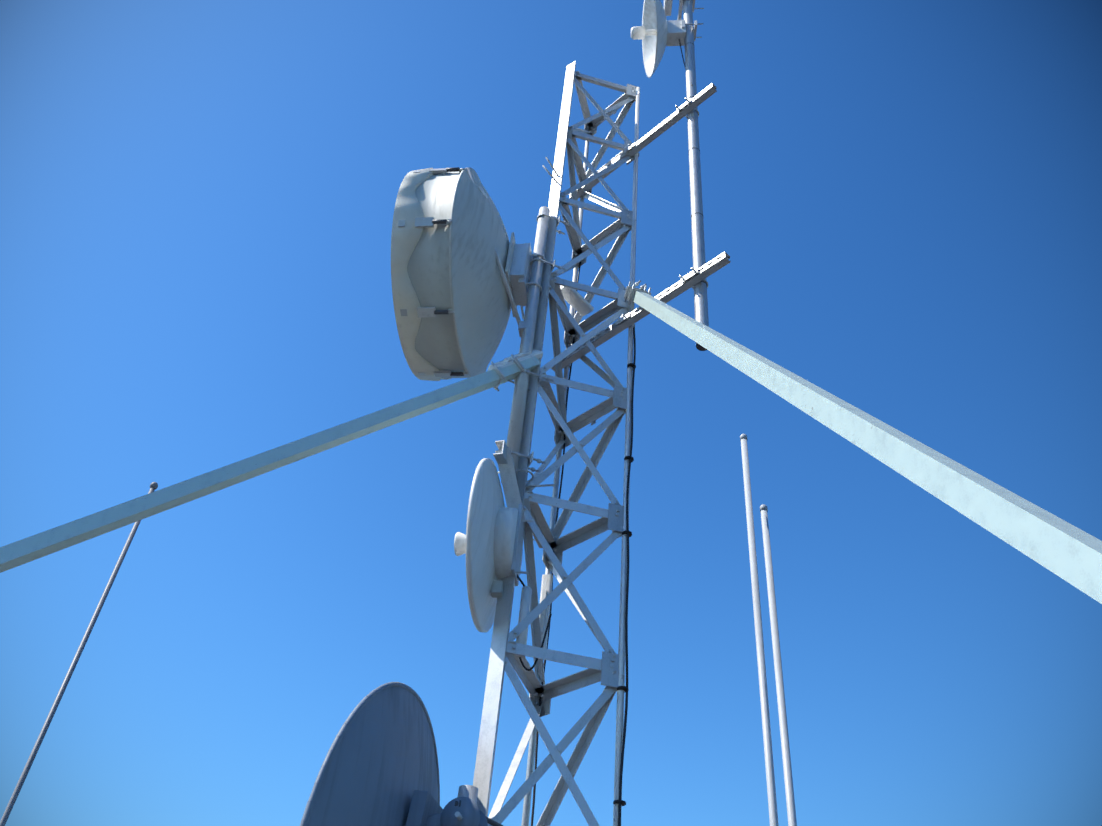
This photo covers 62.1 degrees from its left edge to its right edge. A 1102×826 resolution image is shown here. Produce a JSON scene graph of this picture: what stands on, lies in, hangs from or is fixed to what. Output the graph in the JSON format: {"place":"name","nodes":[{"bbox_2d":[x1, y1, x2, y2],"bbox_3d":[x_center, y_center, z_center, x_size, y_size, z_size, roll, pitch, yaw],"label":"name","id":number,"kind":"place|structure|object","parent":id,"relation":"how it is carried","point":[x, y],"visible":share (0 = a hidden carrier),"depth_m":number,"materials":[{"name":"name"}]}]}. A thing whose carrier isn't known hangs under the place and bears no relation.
{"place":"outdoors","nodes":[
{"label":"outdoors","id":0,"kind":"place"},
{"bbox_2d":[0,0,1101,825],"label":"sky","id":1,"kind":"structure","parent":0,"point":[903,198],"materials":[{"name":"blue"}]},
{"label":"ground","id":2,"kind":"structure","parent":0,"visible":0},
{"bbox_2d":[0,482,157,825],"bbox_3d":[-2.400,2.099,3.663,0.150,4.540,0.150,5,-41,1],"label":"whip antenna","id":3,"kind":"object","parent":2,"relation":"on","point":[40,738],"visible":1,"depth_m":4.38,"materials":[{"name":"white metal"}]},
{"bbox_2d":[0,0,1101,825],"bbox_3d":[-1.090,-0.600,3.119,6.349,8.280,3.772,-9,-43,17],"label":"tower","id":4,"kind":"structure","parent":2,"relation":"on","point":[468,276],"depth_m":3.68,"materials":[{"name":"white metal"}]},
{"bbox_2d":[740,434,796,825],"bbox_3d":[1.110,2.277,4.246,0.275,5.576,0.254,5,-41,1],"label":"whip antennas","id":5,"kind":"object","parent":2,"relation":"on","point":[771,788],"visible":1,"depth_m":5.03,"materials":[{"name":"white plastic"}]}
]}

